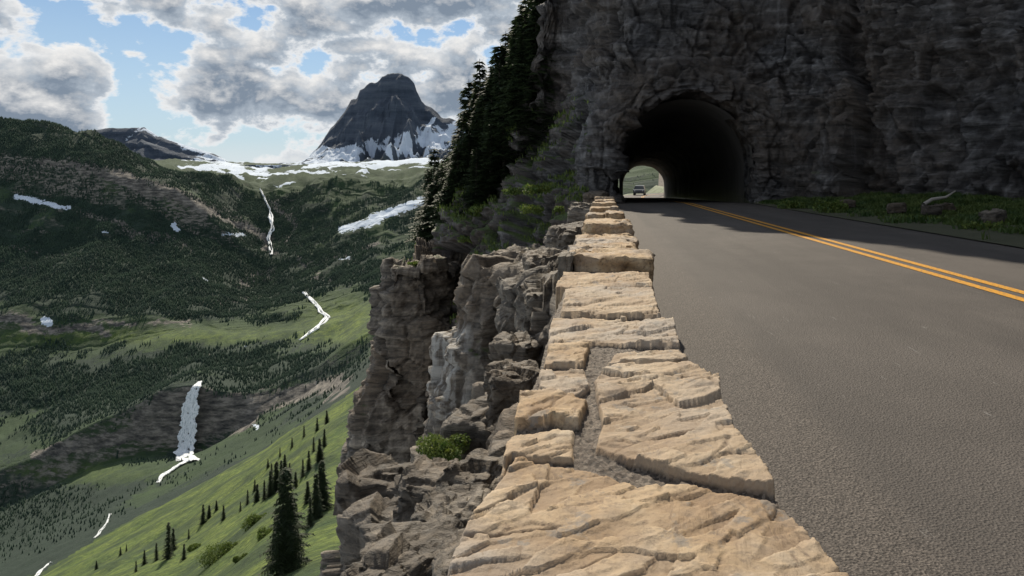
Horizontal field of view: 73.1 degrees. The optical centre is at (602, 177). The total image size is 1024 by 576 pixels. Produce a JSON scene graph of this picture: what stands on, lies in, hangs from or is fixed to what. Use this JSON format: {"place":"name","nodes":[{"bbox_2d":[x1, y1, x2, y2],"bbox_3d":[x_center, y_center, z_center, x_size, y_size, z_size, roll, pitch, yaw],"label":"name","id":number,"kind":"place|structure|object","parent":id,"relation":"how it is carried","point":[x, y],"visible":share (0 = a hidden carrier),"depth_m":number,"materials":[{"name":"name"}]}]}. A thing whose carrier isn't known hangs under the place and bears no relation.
{"place":"outdoors","nodes":[
{"label":"outdoors","id":0,"kind":"place"},
{"bbox_2d":[96,127,227,161],"bbox_3d":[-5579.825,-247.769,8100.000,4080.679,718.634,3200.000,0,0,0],"label":"distant mountain","id":1,"kind":"structure","parent":0,"point":[144,142],"depth_m":8070.05,"materials":[{"name":"stone"}]},
{"bbox_2d":[0,0,529,162],"label":"sky","id":2,"kind":"structure","parent":0,"point":[252,81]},
{"bbox_2d":[299,292,329,339],"bbox_3d":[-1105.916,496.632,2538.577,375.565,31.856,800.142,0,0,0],"label":"stream","id":3,"kind":"structure","parent":0,"point":[325,319],"depth_m":2385.64,"materials":[{"name":"white liquid"}]},
{"bbox_2d":[0,119,658,575],"bbox_3d":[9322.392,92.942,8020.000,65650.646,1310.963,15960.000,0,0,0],"label":"ground","id":4,"kind":"structure","parent":0,"point":[146,429],"depth_m":1670.69,"materials":[{"name":"plant"}]},
{"bbox_2d":[153,543,159,561],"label":"spruce tree","id":5,"kind":"object","parent":4,"relation":"on","point":[156,554],"visible":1,"depth_m":353.18,"materials":[{"name":"green plant"}]},
{"bbox_2d":[159,522,175,561],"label":"spruce tree","id":6,"kind":"object","parent":4,"relation":"on","point":[168,554],"visible":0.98,"depth_m":333.74,"materials":[{"name":"green plant"}]},
{"bbox_2d":[157,459,189,482],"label":"stream","id":7,"kind":"structure","parent":4,"relation":"on","point":[162,475],"depth_m":1223.56,"materials":[{"name":"white liquid"}]},
{"bbox_2d":[169,528,177,551],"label":"spruce tree","id":8,"kind":"object","parent":4,"relation":"on","point":[173,535],"visible":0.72,"depth_m":384.06,"materials":[{"name":"green plant"}]},
{"bbox_2d":[173,381,201,460],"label":"waterfall","id":9,"kind":"structure","parent":4,"relation":"on","point":[190,407],"depth_m":1507.98,"materials":[{"name":"white liquid"}]},
{"bbox_2d":[187,543,200,551],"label":"shrub","id":10,"kind":"object","parent":4,"relation":"on","point":[193,546],"visible":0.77,"depth_m":334.45,"materials":[{"name":"green plant"}]},
{"bbox_2d":[197,504,206,526],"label":"spruce tree","id":11,"kind":"object","parent":4,"relation":"on","point":[202,519],"visible":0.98,"depth_m":435.31,"materials":[{"name":"green plant"}]},
{"bbox_2d":[195,541,231,568],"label":"shrub","id":12,"kind":"object","parent":4,"relation":"on","point":[212,555],"visible":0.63,"depth_m":262.04,"materials":[{"name":"green plant"}]},
{"bbox_2d":[217,541,238,555],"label":"shrub","id":13,"kind":"object","parent":4,"relation":"on","point":[228,544],"visible":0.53,"depth_m":263.76,"materials":[{"name":"green plant"}]},
{"bbox_2d":[232,553,247,563],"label":"shrub","id":14,"kind":"object","parent":4,"relation":"on","point":[235,559],"visible":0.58,"depth_m":228.62,"materials":[{"name":"green plant"}]},
{"bbox_2d":[240,513,266,531],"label":"shrub","id":15,"kind":"object","parent":4,"relation":"on","point":[251,520],"visible":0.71,"depth_m":289.95,"materials":[{"name":"green plant"}]},
{"bbox_2d":[252,484,260,503],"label":"spruce tree","id":16,"kind":"object","parent":4,"relation":"on","point":[257,494],"visible":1,"depth_m":373.17,"materials":[{"name":"green plant"}]},
{"bbox_2d":[257,526,272,540],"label":"shrub","id":17,"kind":"object","parent":4,"relation":"on","point":[262,532],"visible":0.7,"depth_m":245.37,"materials":[{"name":"green plant"}]},
{"bbox_2d":[260,189,274,254],"bbox_3d":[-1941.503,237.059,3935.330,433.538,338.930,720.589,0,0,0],"label":"stream","id":18,"kind":"structure","parent":4,"relation":"on","point":[270,217],"depth_m":3894.37,"materials":[{"name":"white liquid"}]},
{"bbox_2d":[264,470,274,498],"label":"spruce tree","id":19,"kind":"object","parent":4,"relation":"on","point":[269,489],"visible":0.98,"depth_m":357.90,"materials":[{"name":"green plant"}]},
{"bbox_2d":[264,517,279,570],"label":"spruce tree","id":20,"kind":"object","parent":4,"relation":"on","point":[270,545],"visible":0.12,"depth_m":172.82,"materials":[{"name":"green plant"}]},
{"bbox_2d":[272,461,281,492],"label":"spruce tree","id":21,"kind":"object","parent":4,"relation":"on","point":[276,475],"visible":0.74,"depth_m":362.54,"materials":[{"name":"green plant"}]},
{"bbox_2d":[258,467,314,575],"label":"spruce tree","id":22,"kind":"object","parent":4,"relation":"on","point":[285,552],"visible":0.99,"depth_m":158.32,"materials":[{"name":"green plant"}]},
{"bbox_2d":[302,481,311,504],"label":"spruce tree","id":23,"kind":"object","parent":4,"relation":"on","point":[307,494],"visible":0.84,"depth_m":259.54,"materials":[{"name":"green plant"}]},
{"bbox_2d":[305,451,312,470],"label":"spruce tree","id":24,"kind":"object","parent":4,"relation":"on","point":[308,467],"visible":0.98,"depth_m":368.15,"materials":[{"name":"green plant"}]},
{"bbox_2d":[305,497,314,529],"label":"spruce tree","id":25,"kind":"object","parent":4,"relation":"on","point":[309,520],"visible":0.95,"depth_m":219.60,"materials":[{"name":"green plant"}]},
{"bbox_2d":[305,473,324,520],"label":"spruce tree","id":26,"kind":"object","parent":4,"relation":"on","point":[316,498],"visible":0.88,"depth_m":228.71,"materials":[{"name":"green plant"}]},
{"bbox_2d":[314,438,324,462],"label":"spruce tree","id":27,"kind":"object","parent":4,"relation":"on","point":[319,454],"visible":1,"depth_m":373.14,"materials":[{"name":"green plant"}]},
{"bbox_2d":[311,460,333,511],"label":"spruce tree","id":28,"kind":"object","parent":4,"relation":"on","point":[324,488],"visible":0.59,"depth_m":238.50,"materials":[{"name":"green plant"}]},
{"bbox_2d":[0,116,658,562],"bbox_3d":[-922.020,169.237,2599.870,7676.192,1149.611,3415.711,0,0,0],"label":"distant forest","id":29,"kind":"object","parent":4,"relation":"on","point":[138,380],"visible":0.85,"depth_m":2976.20,"materials":[{"name":"plant"}]},
{"bbox_2d":[245,73,464,168],"bbox_3d":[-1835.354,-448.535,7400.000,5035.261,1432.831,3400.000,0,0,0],"label":"mountain peak","id":30,"kind":"structure","parent":0,"point":[392,116],"depth_m":7187.41,"materials":[{"name":"stone"}]},
{"bbox_2d":[623,173,663,197],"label":"hillside","id":31,"kind":"structure","parent":0,"point":[659,188],"depth_m":237.91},
{"bbox_2d":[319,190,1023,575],"bbox_3d":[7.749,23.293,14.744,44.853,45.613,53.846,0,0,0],"label":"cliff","id":32,"kind":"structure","parent":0,"point":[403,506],"depth_m":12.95,"materials":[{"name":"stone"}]},
{"bbox_2d":[415,432,470,461],"bbox_3d":[-1.959,3.309,8.305,0.695,0.380,0.608,0,0,0],"label":"shrub","id":33,"kind":"object","parent":32,"relation":"on","point":[449,449],"visible":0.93,"depth_m":8.28,"materials":[{"name":"green plant"}]},
{"bbox_2d":[517,204,543,214],"bbox_3d":[-2.843,1.264,27.017,0.833,0.461,1.147,0,0,-42],"label":"shrub","id":34,"kind":"object","parent":32,"relation":"on","point":[529,208],"visible":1,"depth_m":26.80,"materials":[{"name":"green plant"}]},
{"bbox_2d":[557,251,575,279],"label":"stone wall","id":35,"kind":"structure","parent":32,"relation":"on","point":[565,261],"depth_m":4.43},
{"bbox_2d":[567,245,602,251],"bbox_3d":[-0.132,0.840,5.499,0.331,0.567,0.717,0,0,0],"label":"coping","id":36,"kind":"object","parent":32,"relation":"on","point":[571,248],"visible":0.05,"depth_m":5.73,"materials":[{"name":"stone"}]},
{"bbox_2d":[406,0,1023,328],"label":"rock mountain","id":37,"kind":"structure","parent":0,"point":[902,97],"depth_m":26.79,"materials":[{"name":"stone"}]},
{"bbox_2d":[403,183,440,245],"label":"spruce tree","id":38,"kind":"object","parent":37,"relation":"on","point":[429,200],"visible":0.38,"depth_m":37.63,"materials":[{"name":"green plant"}]},
{"bbox_2d":[412,169,433,235],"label":"spruce tree","id":39,"kind":"object","parent":37,"relation":"on","point":[427,178],"visible":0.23,"depth_m":40.84,"materials":[{"name":"green plant"}]},
{"bbox_2d":[410,149,440,235],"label":"spruce tree","id":40,"kind":"object","parent":37,"relation":"on","point":[436,159],"visible":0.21,"depth_m":41.00,"materials":[{"name":"green plant"}]},
{"bbox_2d":[411,168,446,240],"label":"spruce tree","id":41,"kind":"object","parent":37,"relation":"on","point":[441,173],"visible":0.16,"depth_m":37.83,"materials":[{"name":"green plant"}]},
{"bbox_2d":[410,157,448,231],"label":"spruce tree","id":42,"kind":"object","parent":37,"relation":"on","point":[441,162],"visible":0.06,"depth_m":39.80,"materials":[{"name":"green plant"}]},
{"bbox_2d":[421,175,446,239],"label":"spruce tree","id":43,"kind":"object","parent":37,"relation":"on","point":[443,191],"visible":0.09,"depth_m":36.81,"materials":[{"name":"green plant"}]},
{"bbox_2d":[420,149,466,226],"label":"spruce tree","id":44,"kind":"object","parent":37,"relation":"on","point":[449,189],"visible":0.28,"depth_m":35.72,"materials":[{"name":"green plant"}]},
{"bbox_2d":[430,129,461,215],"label":"spruce tree","id":45,"kind":"object","parent":37,"relation":"on","point":[453,138],"visible":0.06,"depth_m":37.98,"materials":[{"name":"green plant"}]},
{"bbox_2d":[428,82,476,192],"bbox_3d":[-7.706,-1.943,39.825,4.349,7.634,4.326,-1,1,36],"label":"spruce tree","id":46,"kind":"object","parent":37,"relation":"on","point":[466,92],"visible":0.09,"depth_m":39.81,"materials":[{"name":"green plant"}]},
{"bbox_2d":[434,118,470,222],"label":"spruce tree","id":47,"kind":"object","parent":37,"relation":"on","point":[460,123],"visible":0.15,"depth_m":36.46,"materials":[{"name":"green plant"}]},
{"bbox_2d":[436,110,473,201],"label":"spruce tree","id":48,"kind":"object","parent":37,"relation":"on","point":[465,114],"visible":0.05,"depth_m":37.87,"materials":[{"name":"green plant"}]},
{"bbox_2d":[435,110,483,218],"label":"spruce tree","id":49,"kind":"object","parent":37,"relation":"on","point":[475,122],"visible":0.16,"depth_m":36.30,"materials":[{"name":"green plant"}]},
{"bbox_2d":[440,131,484,213],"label":"spruce tree","id":50,"kind":"object","parent":37,"relation":"on","point":[466,139],"visible":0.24,"depth_m":35.72,"materials":[{"name":"green plant"}]},
{"bbox_2d":[448,98,476,156],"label":"spruce tree","id":51,"kind":"object","parent":37,"relation":"on","point":[471,110],"visible":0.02,"depth_m":37.72,"materials":[{"name":"green plant"}]},
{"bbox_2d":[457,235,471,243],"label":"shrub","id":52,"kind":"object","parent":37,"relation":"on","point":[464,238],"visible":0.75,"depth_m":31.78,"materials":[{"name":"green plant"}]},
{"bbox_2d":[438,90,494,198],"bbox_3d":[-6.311,-1.448,36.349,3.834,6.740,4.195,2,0,28],"label":"spruce tree","id":53,"kind":"object","parent":37,"relation":"on","point":[480,99],"visible":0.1,"depth_m":36.14,"materials":[{"name":"green plant"}]},
{"bbox_2d":[459,79,487,149],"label":"spruce tree","id":54,"kind":"object","parent":37,"relation":"on","point":[480,85],"visible":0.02,"depth_m":37.68,"materials":[{"name":"green plant"}]},
{"bbox_2d":[455,148,492,214],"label":"spruce tree","id":55,"kind":"object","parent":37,"relation":"on","point":[478,155],"visible":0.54,"depth_m":34.37,"materials":[{"name":"green plant"}]},
{"bbox_2d":[451,100,497,201],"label":"spruce tree","id":56,"kind":"object","parent":37,"relation":"on","point":[487,114],"visible":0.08,"depth_m":35.40,"materials":[{"name":"green plant"}]},
{"bbox_2d":[464,60,487,106],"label":"spruce tree","id":57,"kind":"object","parent":37,"relation":"on","point":[479,76],"visible":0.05,"depth_m":39.73,"materials":[{"name":"green plant"}]},
{"bbox_2d":[452,68,500,185],"bbox_3d":[-5.688,-2.228,36.471,3.810,7.328,4.312,0,-1,6],"label":"spruce tree","id":58,"kind":"object","parent":37,"relation":"on","point":[490,83],"visible":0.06,"depth_m":36.34,"materials":[{"name":"green plant"}]},
{"bbox_2d":[469,205,483,212],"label":"shrub","id":59,"kind":"object","parent":37,"relation":"on","point":[476,209],"visible":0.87,"depth_m":32.72,"materials":[{"name":"green plant"}]},
{"bbox_2d":[469,87,484,129],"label":"spruce tree","id":60,"kind":"object","parent":37,"relation":"on","point":[474,94],"visible":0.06,"depth_m":37.82,"materials":[{"name":"green plant"}]},
{"bbox_2d":[459,136,503,207],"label":"spruce tree","id":61,"kind":"object","parent":37,"relation":"on","point":[488,191],"visible":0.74,"depth_m":34.25,"materials":[{"name":"green plant"}]},
{"bbox_2d":[467,43,508,171],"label":"spruce tree","id":62,"kind":"object","parent":37,"relation":"on","point":[497,50],"visible":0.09,"depth_m":36.79,"materials":[{"name":"green plant"}]},
{"bbox_2d":[472,47,508,158],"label":"spruce tree","id":63,"kind":"object","parent":37,"relation":"on","point":[503,55],"visible":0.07,"depth_m":36.80,"materials":[{"name":"green plant"}]},
{"bbox_2d":[480,65,505,153],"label":"spruce tree","id":64,"kind":"object","parent":37,"relation":"on","point":[498,71],"visible":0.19,"depth_m":35.73,"materials":[{"name":"green plant"}]},
{"bbox_2d":[473,28,516,150],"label":"spruce tree","id":65,"kind":"object","parent":37,"relation":"on","point":[511,37],"visible":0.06,"depth_m":35.61,"materials":[{"name":"green plant"}]},
{"bbox_2d":[472,116,518,187],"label":"spruce tree","id":66,"kind":"object","parent":37,"relation":"on","point":[495,177],"visible":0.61,"depth_m":34.27,"materials":[{"name":"green plant"}]},
{"bbox_2d":[477,59,514,179],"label":"spruce tree","id":67,"kind":"object","parent":37,"relation":"on","point":[512,60],"visible":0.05,"depth_m":35.27,"materials":[{"name":"green plant"}]},
{"bbox_2d":[407,97,589,328],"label":"shrubs","id":68,"kind":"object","parent":37,"relation":"on","point":[494,196],"depth_m":31.27,"materials":[{"name":"green plant"}]},
{"bbox_2d":[473,67,523,184],"bbox_3d":[-5.099,-2.611,35.656,3.555,6.643,4.151,2,-2,-21],"label":"spruce tree","id":69,"kind":"object","parent":37,"relation":"on","point":[503,69],"visible":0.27,"depth_m":35.12,"materials":[{"name":"green plant"}]},
{"bbox_2d":[485,111,520,168],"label":"spruce tree","id":70,"kind":"object","parent":37,"relation":"on","point":[498,157],"visible":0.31,"depth_m":34.36,"materials":[{"name":"green plant"}]},
{"bbox_2d":[500,31,510,48],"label":"spruce tree","id":71,"kind":"object","parent":37,"relation":"on","point":[504,38],"visible":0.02,"depth_m":38.82,"materials":[{"name":"green plant"}]},
{"bbox_2d":[486,45,537,161],"bbox_3d":[-4.383,-3.587,35.621,4.104,6.775,3.534,-1,-1,4],"label":"spruce tree","id":72,"kind":"object","parent":37,"relation":"on","point":[512,50],"visible":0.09,"depth_m":35.16,"materials":[{"name":"green plant"}]},
{"bbox_2d":[501,186,523,195],"bbox_3d":[-3.893,0.577,30.014,0.972,0.451,1.120,0,0,8],"label":"shrub","id":73,"kind":"object","parent":37,"relation":"on","point":[514,191],"visible":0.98,"depth_m":29.74,"materials":[{"name":"green plant"}]},
{"bbox_2d":[491,85,535,158],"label":"spruce tree","id":74,"kind":"object","parent":37,"relation":"on","point":[521,145],"visible":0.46,"depth_m":34.15,"materials":[{"name":"green plant"}]},
{"bbox_2d":[495,2,532,126],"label":"spruce tree","id":75,"kind":"object","parent":37,"relation":"on","point":[525,14],"visible":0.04,"depth_m":35.86,"materials":[{"name":"green plant"}]},
{"bbox_2d":[503,13,525,74],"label":"spruce tree","id":76,"kind":"object","parent":37,"relation":"on","point":[519,19],"visible":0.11,"depth_m":35.87,"materials":[{"name":"green plant"}]},
{"bbox_2d":[482,21,551,137],"bbox_3d":[-3.934,-4.765,35.366,3.520,7.083,4.668,-1,0,22],"label":"spruce tree","id":77,"kind":"object","parent":37,"relation":"on","point":[521,30],"visible":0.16,"depth_m":34.70,"materials":[{"name":"green plant"}]},
{"bbox_2d":[488,47,547,133],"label":"spruce tree","id":78,"kind":"object","parent":37,"relation":"on","point":[516,72],"visible":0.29,"depth_m":34.55,"materials":[{"name":"green plant"}]},
{"bbox_2d":[496,34,539,157],"bbox_3d":[-3.974,-4.027,34.990,3.332,6.926,4.574,1,-1,-31],"label":"spruce tree","id":79,"kind":"object","parent":37,"relation":"on","point":[521,40],"visible":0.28,"depth_m":34.71,"materials":[{"name":"green plant"}]},
{"bbox_2d":[514,0,528,25],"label":"spruce tree","id":80,"kind":"object","parent":37,"relation":"on","point":[521,7],"visible":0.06,"depth_m":37.80,"materials":[{"name":"green plant"}]},
{"bbox_2d":[504,76,549,146],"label":"spruce tree","id":81,"kind":"object","parent":37,"relation":"on","point":[532,139],"visible":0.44,"depth_m":33.98,"materials":[{"name":"green plant"}]},
{"bbox_2d":[499,0,556,126],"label":"spruce tree","id":82,"kind":"object","parent":37,"relation":"on","point":[536,2],"visible":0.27,"depth_m":34.45,"materials":[{"name":"green plant"}]},
{"bbox_2d":[500,8,555,135],"bbox_3d":[-3.386,-5.185,35.048,4.669,7.231,3.331,2,1,-2],"label":"spruce tree","id":83,"kind":"object","parent":37,"relation":"on","point":[532,15],"visible":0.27,"depth_m":34.62,"materials":[{"name":"green plant"}]},
{"bbox_2d":[504,44,562,126],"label":"spruce tree","id":84,"kind":"object","parent":37,"relation":"on","point":[534,49],"visible":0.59,"depth_m":34.05,"materials":[{"name":"green plant"}]},
{"bbox_2d":[522,183,551,195],"bbox_3d":[-2.659,0.485,27.911,1.304,0.552,0.799,0,0,0],"label":"shrub","id":85,"kind":"object","parent":37,"relation":"on","point":[538,189],"visible":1,"depth_m":27.76,"materials":[{"name":"green plant"}]},
{"bbox_2d":[522,11,557,84],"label":"spruce tree","id":86,"kind":"object","parent":37,"relation":"on","point":[536,50],"visible":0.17,"depth_m":34.63,"materials":[{"name":"green plant"}]},
{"bbox_2d":[572,54,781,206],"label":"tunnel","id":87,"kind":"structure","parent":37,"relation":"on","point":[698,128],"depth_m":28.28,"materials":[{"name":"stone"}]},
{"bbox_2d":[617,193,1023,575],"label":"road","id":88,"kind":"structure","parent":0,"point":[875,408],"depth_m":3.77,"materials":[{"name":"asphalt"}]},
{"bbox_2d":[587,212,604,218],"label":"coping","id":89,"kind":"object","parent":88,"relation":"on","point":[595,215],"visible":0.22,"depth_m":10.60,"materials":[{"name":"stone"}]},
{"bbox_2d":[590,206,618,212],"bbox_3d":[0.035,0.851,14.038,0.626,0.554,0.689,0,0,0],"label":"coping","id":90,"kind":"object","parent":88,"relation":"on","point":[599,209],"visible":0.25,"depth_m":13.74,"materials":[{"name":"stone"}]},
{"bbox_2d":[592,201,616,206],"bbox_3d":[0.046,0.862,17.101,0.654,0.535,0.691,0,0,0],"label":"coping","id":91,"kind":"object","parent":88,"relation":"on","point":[607,203],"visible":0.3,"depth_m":16.79,"materials":[{"name":"stone"}]},
{"bbox_2d":[573,234,638,248],"bbox_3d":[0.041,0.849,6.765,0.668,0.563,0.654,0,0,0],"label":"coping","id":92,"kind":"object","parent":88,"relation":"on","point":[590,238],"visible":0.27,"depth_m":6.69,"materials":[{"name":"stone"}]},
{"bbox_2d":[575,239,636,247],"bbox_3d":[0.031,0.848,6.159,0.602,0.548,0.676,0,0,0],"label":"coping","id":93,"kind":"object","parent":88,"relation":"on","point":[620,243],"visible":0.16,"depth_m":6.05,"materials":[{"name":"stone"}]},
{"bbox_2d":[583,219,634,235],"bbox_3d":[0.061,0.812,8.105,0.626,0.634,0.691,0,0,0],"label":"coping","id":94,"kind":"object","parent":88,"relation":"on","point":[606,226],"visible":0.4,"depth_m":7.81,"materials":[{"name":"stone"}]},
{"bbox_2d":[573,248,655,290],"bbox_3d":[0.081,0.811,4.828,0.597,0.627,0.727,0,0,0],"label":"coping","id":95,"kind":"object","parent":88,"relation":"on","point":[611,259],"visible":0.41,"depth_m":4.50,"materials":[{"name":"stone"}]},
{"bbox_2d":[605,210,624,218],"bbox_3d":[0.195,0.825,10.905,0.344,0.597,0.686,0,0,0],"label":"coping","id":96,"kind":"object","parent":88,"relation":"on","point":[613,214],"visible":0.36,"depth_m":10.61,"materials":[{"name":"stone"}]},
{"bbox_2d":[633,185,645,194],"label":"car","id":97,"kind":"object","parent":88,"relation":"on","point":[639,189],"visible":0.98,"depth_m":110.26,"materials":[{"name":"paint"}]},
{"bbox_2d":[447,269,848,575],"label":"cap stones","id":98,"kind":"object","parent":88,"relation":"on","point":[630,450],"visible":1,"depth_m":1.40,"materials":[{"name":"stone"}]},
{"bbox_2d":[642,194,1023,300],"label":"road marking","id":99,"kind":"object","parent":88,"relation":"on","point":[961,281],"visible":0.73,"depth_m":8.40,"materials":[{"name":"yellow paint"}]},
{"bbox_2d":[753,190,1023,247],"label":"verge","id":100,"kind":"structure","parent":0,"point":[1015,239],"depth_m":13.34,"materials":[{"name":"green plant"}]},
{"bbox_2d":[777,199,805,209],"bbox_3d":[6.363,0.938,22.966,0.968,0.449,0.775,0,0,21],"label":"shrub","id":101,"kind":"object","parent":100,"relation":"on","point":[788,204],"visible":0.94,"depth_m":22.80,"materials":[{"name":"green plant"}]},
{"bbox_2d":[811,199,848,212],"bbox_3d":[6.694,0.870,20.055,1.092,0.500,0.761,0,0,0],"label":"shrub","id":102,"kind":"object","parent":100,"relation":"on","point":[834,205],"visible":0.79,"depth_m":19.98,"materials":[{"name":"green plant"}]},
{"bbox_2d":[840,199,855,207],"bbox_3d":[7.544,0.795,20.988,0.513,0.284,0.399,0,0,0],"label":"boulder","id":103,"kind":"object","parent":100,"relation":"on","point":[850,203],"visible":0.62,"depth_m":20.84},
{"bbox_2d":[886,202,906,213],"bbox_3d":[7.753,0.800,17.994,0.512,0.310,0.367,0,0,13],"label":"boulder","id":104,"kind":"object","parent":100,"relation":"on","point":[891,208],"visible":1,"depth_m":17.85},
{"bbox_2d":[920,204,941,215],"bbox_3d":[8.209,0.812,16.993,0.478,0.298,0.375,0,0,0],"label":"boulder","id":105,"kind":"object","parent":100,"relation":"on","point":[936,210],"visible":0.94,"depth_m":16.85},
{"bbox_2d":[922,191,955,205],"bbox_3d":[8.553,0.525,17.280,1.271,0.378,0.154,0,0,-25],"label":"fallen branch","id":106,"kind":"object","parent":105,"relation":"on","point":[928,201],"visible":1,"depth_m":17.20,"materials":[{"name":"grey wood"}]},
{"bbox_2d":[934,202,955,210],"bbox_3d":[9.015,0.803,17.994,0.524,0.293,0.371,0,0,-23],"label":"boulder","id":107,"kind":"object","parent":100,"relation":"on","point":[947,206],"visible":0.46,"depth_m":17.86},
{"bbox_2d":[960,220,1010,229],"bbox_3d":[7.533,1.033,13.438,1.133,0.389,0.625,0,0,0],"label":"shrub","id":108,"kind":"object","parent":100,"relation":"on","point":[982,224],"visible":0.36,"depth_m":13.34,"materials":[{"name":"green plant"}]},
{"bbox_2d":[978,208,1007,223],"bbox_3d":[7.996,0.796,14.001,0.514,0.329,0.405,0,0,-17],"label":"boulder","id":109,"kind":"object","parent":100,"relation":"on","point":[996,215],"visible":0.82,"depth_m":13.86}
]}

